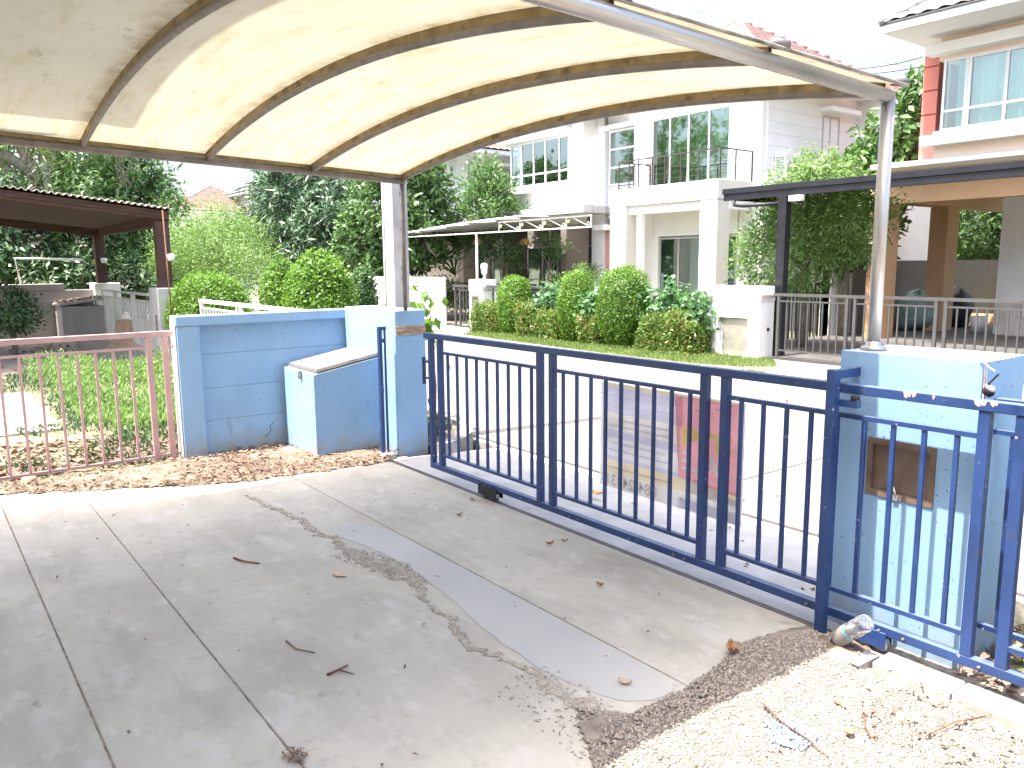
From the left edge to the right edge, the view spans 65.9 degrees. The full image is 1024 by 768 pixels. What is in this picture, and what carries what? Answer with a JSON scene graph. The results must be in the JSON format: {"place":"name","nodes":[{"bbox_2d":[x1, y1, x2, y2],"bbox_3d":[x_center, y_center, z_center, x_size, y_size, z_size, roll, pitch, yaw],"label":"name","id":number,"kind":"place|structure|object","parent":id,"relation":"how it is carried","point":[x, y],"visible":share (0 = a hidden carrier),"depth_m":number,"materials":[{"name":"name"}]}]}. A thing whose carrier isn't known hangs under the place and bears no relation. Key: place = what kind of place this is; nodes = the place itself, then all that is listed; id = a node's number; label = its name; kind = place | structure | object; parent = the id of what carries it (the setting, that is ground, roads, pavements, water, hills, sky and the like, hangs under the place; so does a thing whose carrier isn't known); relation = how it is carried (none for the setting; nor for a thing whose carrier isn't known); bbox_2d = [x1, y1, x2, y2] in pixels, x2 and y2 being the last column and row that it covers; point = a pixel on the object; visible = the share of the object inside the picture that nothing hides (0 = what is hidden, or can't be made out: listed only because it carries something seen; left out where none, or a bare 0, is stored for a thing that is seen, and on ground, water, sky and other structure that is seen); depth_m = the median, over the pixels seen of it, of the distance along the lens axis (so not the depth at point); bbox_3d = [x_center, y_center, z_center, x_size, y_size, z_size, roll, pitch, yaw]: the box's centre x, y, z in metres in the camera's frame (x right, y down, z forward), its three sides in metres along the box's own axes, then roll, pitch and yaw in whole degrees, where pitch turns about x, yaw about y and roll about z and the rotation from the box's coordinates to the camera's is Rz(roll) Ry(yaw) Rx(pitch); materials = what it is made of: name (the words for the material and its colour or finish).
{"place":"outdoors","nodes":[
{"label":"outdoors","id":0,"kind":"place"},
{"bbox_2d":[0,392,60,437],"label":"garden path","id":1,"kind":"structure","parent":0,"point":[14,411],"depth_m":9.41,"materials":[{"name":"concrete"}]},
{"bbox_2d":[0,340,171,374],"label":"neighbour drive","id":2,"kind":"structure","parent":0,"point":[8,364],"depth_m":16.73,"materials":[{"name":"grey concrete"}]},
{"bbox_2d":[0,271,56,359],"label":"shrub","id":3,"kind":"object","parent":2,"relation":"on","point":[16,315],"visible":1,"depth_m":15.16,"materials":[{"name":"green plant"}]},
{"bbox_2d":[52,295,107,336],"bbox_3d":[-10.599,-1.647,19.434,1.050,1.098,1.102,-7,11,-37],"label":"refuse bin enclosure","id":4,"kind":"object","parent":2,"relation":"on","point":[73,320],"visible":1,"depth_m":19.06,"materials":[{"name":"grey paint"}]},
{"bbox_2d":[103,319,145,350],"bbox_3d":[-8.338,-1.077,17.209,1.199,0.642,1.187,-7,11,-37],"label":"tree stump","id":5,"kind":"object","parent":2,"relation":"on","point":[123,326],"visible":0.52,"depth_m":16.96,"materials":[{"name":"brown wood"}]},
{"bbox_2d":[100,289,153,355],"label":"sliding gate","id":6,"kind":"structure","parent":2,"relation":"on","point":[133,306],"depth_m":17.11,"materials":[{"name":"metal"}]},
{"bbox_2d":[149,287,178,360],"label":"gate pillar","id":7,"kind":"structure","parent":2,"relation":"on","point":[158,297],"depth_m":14.82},
{"bbox_2d":[0,185,172,287],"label":"timber canopy","id":8,"kind":"object","parent":7,"relation":"on","point":[97,220],"visible":0.99,"depth_m":15.11,"materials":[{"name":"wood"}]},
{"bbox_2d":[0,362,179,485],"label":"side ground","id":9,"kind":"structure","parent":0,"point":[36,398],"depth_m":8.30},
{"bbox_2d":[0,152,109,289],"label":"garden tree","id":10,"kind":"object","parent":9,"relation":"on","point":[11,238],"visible":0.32,"depth_m":21.20,"materials":[{"name":"green plant"}]},
{"bbox_2d":[0,282,121,339],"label":"boundary wall","id":11,"kind":"structure","parent":9,"relation":"on","point":[51,293],"depth_m":19.53,"materials":[{"name":"grey paint"}]},
{"bbox_2d":[0,136,140,285],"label":"garden tree","id":12,"kind":"object","parent":9,"relation":"on","point":[9,158],"visible":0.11,"depth_m":22.64,"materials":[{"name":"green plant"}]},
{"bbox_2d":[0,347,178,480],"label":"weeds","id":13,"kind":"object","parent":9,"relation":"on","point":[57,410],"visible":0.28,"depth_m":8.52,"materials":[{"name":"green plant"}]},
{"bbox_2d":[0,427,178,484],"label":"fence litter","id":14,"kind":"object","parent":9,"relation":"on","point":[56,443],"visible":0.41,"depth_m":7.38,"materials":[{"name":"brown plant"}]},
{"bbox_2d":[0,330,180,480],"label":"side fence","id":15,"kind":"object","parent":9,"relation":"on","point":[164,335],"visible":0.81,"depth_m":6.76,"materials":[{"name":"pink metal"}]},
{"bbox_2d":[22,342,176,443],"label":"tall weeds","id":16,"kind":"object","parent":9,"relation":"on","point":[143,413],"visible":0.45,"depth_m":9.76,"materials":[{"name":"green plant"}]},
{"bbox_2d":[0,236,234,316],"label":"shrub","id":17,"kind":"object","parent":9,"relation":"on","point":[131,282],"visible":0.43,"depth_m":21.17,"materials":[{"name":"green plant"}]},
{"bbox_2d":[163,266,254,341],"bbox_3d":[-5.755,-1.309,15.067,1.691,1.860,1.705,-7,11,-37],"label":"round bush","id":18,"kind":"object","parent":9,"relation":"on","point":[191,290],"visible":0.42,"depth_m":14.56,"materials":[{"name":"green plant"}]},
{"bbox_2d":[198,299,306,313],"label":"sliding gate","id":19,"kind":"structure","parent":9,"relation":"on","point":[239,307],"depth_m":10.91,"materials":[{"name":"metal"}]},
{"bbox_2d":[427,413,456,454],"bbox_3d":[-2.752,0.178,10.799,0.890,0.150,7.730,-7,11,-37],"label":"planting strip","id":20,"kind":"object","parent":9,"relation":"on","point":[454,426],"visible":0.04,"depth_m":8.08,"materials":[{"name":"soil"}]},
{"bbox_2d":[383,176,409,307],"bbox_3d":[-1.168,-3.328,7.659,0.180,8.200,0.210,-7,11,-37],"label":"utility pole","id":21,"kind":"object","parent":20,"relation":"on","point":[393,251],"visible":0.18,"depth_m":7.90,"materials":[{"name":"concrete"}]},
{"bbox_2d":[415,290,450,399],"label":"sapling","id":22,"kind":"object","parent":20,"relation":"on","point":[429,322],"visible":0.46,"depth_m":8.50,"materials":[{"name":"green plant"}]},
{"bbox_2d":[427,406,472,453],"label":"street kerb","id":23,"kind":"structure","parent":20,"relation":"on","point":[462,436],"depth_m":7.90,"materials":[{"name":"concrete"}]},
{"bbox_2d":[24,272,818,372],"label":"side ground","id":24,"kind":"structure","parent":0,"point":[254,299],"depth_m":31.77,"materials":[{"name":"beige soil"}]},
{"bbox_2d":[151,185,248,288],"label":"house","id":25,"kind":"structure","parent":24,"relation":"on","point":[209,189],"depth_m":60.51,"materials":[{"name":"white paint"}]},
{"bbox_2d":[228,164,367,275],"bbox_3d":[-7.727,-6.094,30.156,5.622,6.834,7.768,-7,11,-37],"label":"mango tree","id":26,"kind":"object","parent":24,"relation":"on","point":[314,207],"visible":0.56,"depth_m":28.24,"materials":[{"name":"green plant"}]},
{"bbox_2d":[352,275,446,324],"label":"front wall","id":27,"kind":"structure","parent":24,"relation":"on","point":[435,287],"depth_m":23.22,"materials":[{"name":"white paint"}]},
{"bbox_2d":[326,144,510,308],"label":"grey house","id":28,"kind":"structure","parent":24,"relation":"on","point":[457,164],"depth_m":31.08,"materials":[{"name":"white paint"}]},
{"bbox_2d":[469,279,496,325],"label":"gate pillar","id":29,"kind":"structure","parent":24,"relation":"on","point":[478,288],"depth_m":21.27,"materials":[{"name":"white paint"}]},
{"bbox_2d":[466,297,503,333],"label":"hedge","id":30,"kind":"object","parent":24,"relation":"on","point":[483,316],"visible":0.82,"depth_m":20.15,"materials":[{"name":"green plant"}]},
{"bbox_2d":[408,213,592,278],"bbox_3d":[-0.473,-3.293,23.326,3.223,3.111,11.061,-7,11,-37],"label":"awning","id":31,"kind":"object","parent":24,"relation":"on","point":[514,224],"visible":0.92,"depth_m":22.10,"materials":[{"name":"paint"}]},
{"bbox_2d":[477,18,931,329],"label":"white house","id":32,"kind":"structure","parent":24,"relation":"on","point":[645,188],"depth_m":21.51,"materials":[{"name":"paint"}]},
{"bbox_2d":[510,144,520,187],"bbox_3d":[0.143,-7.101,25.822,0.060,1.380,0.560,-7,11,-37],"label":"bay window","id":33,"kind":"structure","parent":32,"relation":"in","point":[515,150],"depth_m":25.83,"materials":[{"name":"white glass"}]},
{"bbox_2d":[528,247,559,286],"bbox_3d":[1.115,-3.906,28.472,0.060,2.050,1.750,-7,11,-37],"label":"garage window","id":34,"kind":"structure","parent":32,"relation":"in","point":[536,266],"depth_m":28.57,"materials":[{"name":"clear glass"}]},
{"bbox_2d":[521,134,568,186],"bbox_3d":[1.114,-6.946,24.750,0.284,1.380,2.340,-7,11,-37],"label":"window","id":35,"kind":"structure","parent":32,"relation":"in","point":[544,161],"depth_m":24.65,"materials":[{"name":"glass"}]},
{"bbox_2d":[609,127,633,185],"bbox_3d":[3.240,-6.570,22.849,0.060,1.570,1.180,-7,11,-37],"label":"stair window","id":36,"kind":"structure","parent":32,"relation":"in","point":[621,141],"depth_m":22.93,"materials":[{"name":"glass"}]},
{"bbox_2d":[658,236,698,309],"bbox_3d":[4.623,-2.942,21.798,0.060,2.190,1.480,-7,11,-37],"label":"sliding door","id":37,"kind":"structure","parent":32,"relation":"in","point":[673,251],"depth_m":21.88,"materials":[{"name":"clear glass"}]},
{"bbox_2d":[651,104,730,185],"bbox_3d":[4.800,-6.251,21.028,0.284,1.860,2.650,-7,11,-37],"label":"balcony window","id":38,"kind":"structure","parent":32,"relation":"in","point":[684,132],"depth_m":21.19,"materials":[{"name":"glass"}]},
{"bbox_2d":[705,285,774,357],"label":"gate pillar","id":39,"kind":"structure","parent":24,"relation":"on","point":[745,324],"depth_m":14.66,"materials":[{"name":"white paint"}]},
{"bbox_2d":[722,318,747,355],"bbox_3d":[4.208,-0.882,14.883,0.030,0.684,0.569,-7,11,-37],"label":"meter door","id":40,"kind":"structure","parent":39,"relation":"in","point":[734,340],"depth_m":14.87,"materials":[{"name":"metal"}]},
{"bbox_2d":[787,282,826,339],"bbox_3d":[6.694,-1.688,18.186,1.800,1.260,0.080,-7,11,-37],"label":"dark fence","id":41,"kind":"object","parent":24,"relation":"on","point":[796,312],"visible":0.31,"depth_m":18.38,"materials":[{"name":"metal"}]},
{"bbox_2d":[752,260,998,338],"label":"side wall","id":42,"kind":"structure","parent":24,"relation":"on","point":[975,279],"depth_m":20.93,"materials":[{"name":"white paint"}]},
{"bbox_2d":[956,210,1002,259],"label":"garden tree","id":43,"kind":"object","parent":24,"relation":"on","point":[990,234],"visible":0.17,"depth_m":24.86,"materials":[{"name":"green plant"}]},
{"bbox_2d":[446,309,469,325],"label":"white house forecourt","id":44,"kind":"structure","parent":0,"point":[450,320],"depth_m":25.34,"materials":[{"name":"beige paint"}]},
{"bbox_2d":[328,162,460,276],"bbox_3d":[-3.935,-5.130,26.531,4.947,5.950,4.086,1,9,11],"label":"broadleaf tree","id":45,"kind":"object","parent":44,"relation":"on","point":[431,185],"visible":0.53,"depth_m":25.61,"materials":[{"name":"green plant"}]},
{"bbox_2d":[441,149,531,278],"bbox_3d":[-0.949,-4.808,25.749,3.032,5.493,3.339,-7,11,-37],"label":"garden tree","id":46,"kind":"object","parent":44,"relation":"on","point":[492,180],"visible":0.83,"depth_m":24.92,"materials":[{"name":"green plant"}]},
{"bbox_2d":[472,224,529,280],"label":"garden tree","id":47,"kind":"object","parent":44,"relation":"on","point":[499,252],"visible":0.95,"depth_m":22.85,"materials":[{"name":"green plant"}]},
{"bbox_2d":[524,227,579,303],"bbox_3d":[1.211,-3.327,23.953,1.318,3.064,2.243,-7,11,-37],"label":"garden tree","id":48,"kind":"object","parent":44,"relation":"on","point":[555,246],"visible":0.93,"depth_m":23.71,"materials":[{"name":"green plant"}]},
{"bbox_2d":[0,0,997,271],"label":"sky","id":49,"kind":"structure","parent":0,"point":[850,29],"materials":[{"name":"white"}]},
{"bbox_2d":[0,447,1023,767],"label":"driveway","id":50,"kind":"structure","parent":0,"point":[228,677],"depth_m":3.95,"materials":[{"name":"concrete"}]},
{"bbox_2d":[0,441,397,494],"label":"leaf litter","id":51,"kind":"object","parent":50,"relation":"on","point":[210,468],"visible":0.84,"depth_m":6.81,"materials":[{"name":"brown plant"}]},
{"bbox_2d":[376,326,395,459],"bbox_3d":[-1.162,0.092,7.161,0.120,1.226,0.160,-7,11,-37],"label":"gate catch post","id":52,"kind":"object","parent":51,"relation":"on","point":[380,341],"visible":0.83,"depth_m":7.16,"materials":[{"name":"blue metal"}]},
{"bbox_2d":[169,308,345,459],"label":"boundary wall","id":53,"kind":"structure","parent":50,"relation":"on","point":[229,379],"depth_m":7.41,"materials":[{"name":"blue paint"}]},
{"bbox_2d":[284,347,380,455],"bbox_3d":[-1.720,0.212,7.546,0.706,1.043,0.683,-7,11,-37],"label":"refuse bin enclosure","id":54,"kind":"object","parent":50,"relation":"on","point":[332,401],"visible":0.94,"depth_m":7.30,"materials":[{"name":"blue paint"}]},
{"bbox_2d":[345,305,427,456],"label":"gate pillar","id":55,"kind":"structure","parent":50,"relation":"on","point":[407,387],"depth_m":7.33,"materials":[{"name":"blue paint"}]},
{"bbox_2d":[245,495,602,718],"bbox_3d":[-0.812,1.064,4.665,0.344,0.015,3.872,-7,11,-37],"label":"loose grit","id":56,"kind":"object","parent":50,"relation":"on","point":[501,658],"visible":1,"depth_m":4.08,"materials":[{"name":"grey gravel"}]},
{"bbox_2d":[422,332,1023,687],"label":"sliding gate","id":57,"kind":"structure","parent":50,"relation":"on","point":[880,636],"depth_m":4.10,"materials":[{"name":"blue metal"}]},
{"bbox_2d":[596,381,745,526],"bbox_3d":[0.859,0.370,4.534,0.058,0.660,1.080,-7,11,-37],"label":"estate sign","id":58,"kind":"object","parent":57,"relation":"attached to","point":[662,441],"visible":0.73,"depth_m":4.54,"materials":[{"name":"multicoloured plastic"}]},
{"bbox_2d":[575,625,1023,767],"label":"gravel","id":59,"kind":"structure","parent":50,"relation":"on","point":[714,678],"depth_m":2.98,"materials":[{"name":"beige gravel"}]},
{"bbox_2d":[762,717,821,750],"bbox_3d":[1.013,1.278,2.904,0.211,0.019,0.208,-7,11,-37],"label":"blue grit","id":60,"kind":"object","parent":59,"relation":"on","point":[785,736],"visible":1,"depth_m":2.89,"materials":[{"name":"gravel"}]},
{"bbox_2d":[818,635,879,658],"bbox_3d":[1.484,1.182,3.585,0.240,0.040,0.375,-7,11,-37],"label":"dirt mound","id":61,"kind":"object","parent":59,"relation":"on","point":[852,647],"visible":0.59,"depth_m":3.54,"materials":[{"name":"soil"}]},
{"bbox_2d":[827,614,873,645],"bbox_3d":[1.496,1.108,3.518,0.079,0.234,0.241,-4,10,-25],"label":"water bottle","id":62,"kind":"object","parent":61,"relation":"on","point":[855,628],"visible":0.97,"depth_m":3.46,"materials":[{"name":"clear plastic"}]},
{"bbox_2d":[833,680,1023,767],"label":"gravel litter","id":63,"kind":"object","parent":59,"relation":"on","point":[1012,737],"visible":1,"depth_m":2.93,"materials":[{"name":"beige plant"}]},
{"bbox_2d":[827,344,1023,669],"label":"gate pillar","id":64,"kind":"structure","parent":50,"relation":"on","point":[959,376],"depth_m":3.51,"materials":[{"name":"blue paint"}]},
{"bbox_2d":[0,0,909,350],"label":"carport canopy","id":65,"kind":"object","parent":64,"relation":"on","point":[400,92],"visible":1,"depth_m":4.14,"materials":[{"name":"fabric"}]},
{"bbox_2d":[814,366,860,633],"bbox_3d":[1.538,0.585,3.648,0.219,1.322,0.125,-7,11,-37],"label":"guide post","id":66,"kind":"object","parent":64,"relation":"attached to","point":[834,401],"visible":0.86,"depth_m":3.60,"materials":[{"name":"blue metal"}]},
{"bbox_2d":[873,444,929,498],"bbox_3d":[1.750,0.389,3.548,0.010,0.209,0.251,-7,11,-37],"label":"meter door","id":67,"kind":"structure","parent":64,"relation":"in","point":[906,467],"depth_m":3.54,"materials":[{"name":"brown metal"}]},
{"bbox_2d":[977,397,1023,642],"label":"front fence","id":68,"kind":"object","parent":64,"relation":"attached to","point":[992,628],"visible":0.55,"depth_m":3.35,"materials":[{"name":"blue metal"}]},
{"bbox_2d":[828,646,1023,735],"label":"garden edging","id":69,"kind":"object","parent":50,"relation":"on","point":[1005,712],"visible":0.71,"depth_m":3.18,"materials":[{"name":"concrete"}]},
{"bbox_2d":[123,313,1023,632],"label":"road","id":70,"kind":"structure","parent":0,"point":[797,453],"depth_m":9.59,"materials":[{"name":"concrete"}]},
{"bbox_2d":[23,149,197,318],"bbox_3d":[-11.735,-4.523,23.432,5.379,5.816,4.717,-7,11,-37],"label":"garden tree","id":71,"kind":"object","parent":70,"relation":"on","point":[146,185],"visible":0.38,"depth_m":22.70,"materials":[{"name":"green plant"}]},
{"bbox_2d":[128,182,299,310],"bbox_3d":[-6.937,-2.766,18.440,3.143,3.754,5.743,-7,11,-37],"label":"feathery shrub","id":72,"kind":"object","parent":70,"relation":"on","point":[209,250],"visible":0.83,"depth_m":18.01,"materials":[{"name":"green plant"}]},
{"bbox_2d":[257,252,291,311],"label":"round bush","id":73,"kind":"object","parent":70,"relation":"on","point":[274,275],"visible":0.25,"depth_m":12.40,"materials":[{"name":"green plant"}]},
{"bbox_2d":[280,246,359,309],"bbox_3d":[-2.909,-1.026,11.998,1.219,2.174,1.222,-7,11,-37],"label":"round bush","id":74,"kind":"object","parent":70,"relation":"on","point":[315,280],"visible":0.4,"depth_m":11.62,"materials":[{"name":"green plant"}]},
{"bbox_2d":[350,262,379,305],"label":"round bush","id":75,"kind":"object","parent":70,"relation":"on","point":[364,281],"visible":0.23,"depth_m":13.25,"materials":[{"name":"green plant"}]},
{"bbox_2d":[462,331,775,366],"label":"grass verge","id":76,"kind":"object","parent":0,"point":[651,355],"depth_m":14.67,"materials":[{"name":"green plant"}]},
{"bbox_2d":[495,274,532,332],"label":"topiary bush","id":77,"kind":"object","parent":76,"relation":"on","point":[512,290],"visible":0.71,"depth_m":19.31,"materials":[{"name":"green plant"}]},
{"bbox_2d":[512,298,565,339],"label":"hedge","id":78,"kind":"object","parent":76,"relation":"on","point":[546,325],"visible":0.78,"depth_m":18.50,"materials":[{"name":"green plant"}]},
{"bbox_2d":[530,276,601,318],"bbox_3d":[1.324,-1.684,18.096,1.038,1.575,2.864,-6,10,-31],"label":"creeper","id":79,"kind":"object","parent":76,"relation":"on","point":[548,297],"visible":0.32,"depth_m":18.25,"materials":[{"name":"green plant"}]},
{"bbox_2d":[556,267,595,340],"bbox_3d":[1.457,-1.734,17.765,0.894,1.767,0.886,-7,11,-37],"label":"topiary bush","id":80,"kind":"object","parent":76,"relation":"on","point":[574,284],"visible":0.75,"depth_m":17.50,"materials":[{"name":"green plant"}]},
{"bbox_2d":[572,307,610,345],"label":"hedge","id":81,"kind":"object","parent":76,"relation":"on","point":[588,332],"visible":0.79,"depth_m":17.02,"materials":[{"name":"green plant"}]},
{"bbox_2d":[594,262,652,346],"bbox_3d":[2.342,-1.628,16.598,1.231,1.892,1.200,-7,11,-37],"label":"topiary bush","id":82,"kind":"object","parent":76,"relation":"on","point":[619,301],"visible":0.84,"depth_m":16.27,"materials":[{"name":"green plant"}]},
{"bbox_2d":[632,305,714,354],"bbox_3d":[3.107,-1.067,15.595,1.041,1.071,1.822,-7,11,-37],"label":"hedge","id":83,"kind":"object","parent":76,"relation":"on","point":[668,330],"visible":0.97,"depth_m":15.15,"materials":[{"name":"green plant"}]},
{"bbox_2d":[633,274,721,350],"bbox_3d":[3.305,-1.379,15.770,1.111,1.637,2.109,-7,11,-37],"label":"creeper","id":84,"kind":"object","parent":76,"relation":"on","point":[702,307],"visible":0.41,"depth_m":15.60,"materials":[{"name":"green plant"}]},
{"bbox_2d":[765,322,1023,362],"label":"carport floor","id":85,"kind":"structure","parent":0,"point":[1000,345],"depth_m":16.91,"materials":[{"name":"grey concrete"}]},
{"bbox_2d":[722,138,921,346],"bbox_3d":[5.987,-2.716,15.717,2.872,4.258,3.576,-7,11,-37],"label":"garden tree","id":86,"kind":"object","parent":85,"relation":"on","point":[811,219],"visible":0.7,"depth_m":15.41,"materials":[{"name":"green plant"}]},
{"bbox_2d":[795,192,901,335],"bbox_3d":[7.667,-2.886,18.583,2.354,3.704,2.503,-7,11,-37],"label":"broadleaf tree","id":87,"kind":"object","parent":85,"relation":"on","point":[845,285],"visible":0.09,"depth_m":18.40,"materials":[{"name":"green plant"}]},
{"bbox_2d":[817,47,924,332],"bbox_3d":[8.911,-4.453,18.801,3.167,6.713,3.422,-7,11,-37],"label":"broadleaf tree","id":88,"kind":"object","parent":85,"relation":"on","point":[906,134],"visible":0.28,"depth_m":18.04,"materials":[{"name":"green plant"}]},
{"bbox_2d":[722,160,1023,355],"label":"flat carport","id":89,"kind":"object","parent":85,"relation":"on","point":[786,194],"visible":0.9,"depth_m":14.02,"materials":[{"name":"metal"}]},
{"bbox_2d":[895,288,933,329],"bbox_3d":[10.472,-1.925,20.182,1.541,1.040,1.198,-7,11,-37],"label":"sack","id":90,"kind":"object","parent":85,"relation":"on","point":[919,292],"visible":0.59,"depth_m":19.79,"materials":[{"name":"plastic"}]},
{"bbox_2d":[951,285,974,326],"bbox_3d":[11.682,-2.063,20.893,1.014,1.080,0.987,-7,11,-37],"label":"sack","id":91,"kind":"object","parent":85,"relation":"on","point":[959,292],"visible":0.4,"depth_m":20.44,"materials":[{"name":"black plastic"}]},
{"bbox_2d":[994,303,1023,334],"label":"table","id":92,"kind":"object","parent":85,"relation":"on","point":[1002,319],"visible":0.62,"depth_m":18.30,"materials":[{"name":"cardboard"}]},
{"bbox_2d":[765,359,1023,399],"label":"orange house drive","id":93,"kind":"structure","parent":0,"point":[808,370],"depth_m":12.92,"materials":[{"name":"concrete"}]},
{"bbox_2d":[771,293,1023,384],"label":"sliding gate","id":94,"kind":"structure","parent":93,"relation":"on","point":[935,318],"depth_m":12.64,"materials":[{"name":"grey metal"}]},
{"bbox_2d":[864,0,1023,337],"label":"orange house","id":95,"kind":"structure","parent":0,"point":[972,111],"depth_m":15.52,"materials":[{"name":"pink paint"}]},
{"bbox_2d":[939,55,974,130],"bbox_3d":[8.739,-5.672,15.502,0.284,1.358,0.461,-7,11,-37],"label":"window","id":96,"kind":"structure","parent":95,"relation":"in","point":[960,110],"depth_m":15.46,"materials":[{"name":"white metal"}]},
{"bbox_2d":[964,44,1023,127],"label":"window","id":97,"kind":"structure","parent":95,"relation":"in","point":[998,84],"depth_m":14.95,"materials":[{"name":"glass"}]},
{"bbox_2d":[1010,645,1023,671],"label":"verge ground","id":98,"kind":"structure","parent":0,"point":[1016,664],"depth_m":3.49,"materials":[{"name":"green plant"}]},
{"bbox_2d":[955,623,1023,694],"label":"fence line litter","id":99,"kind":"object","parent":98,"relation":"on","point":[984,655],"visible":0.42,"depth_m":3.39,"materials":[{"name":"brown plant"}]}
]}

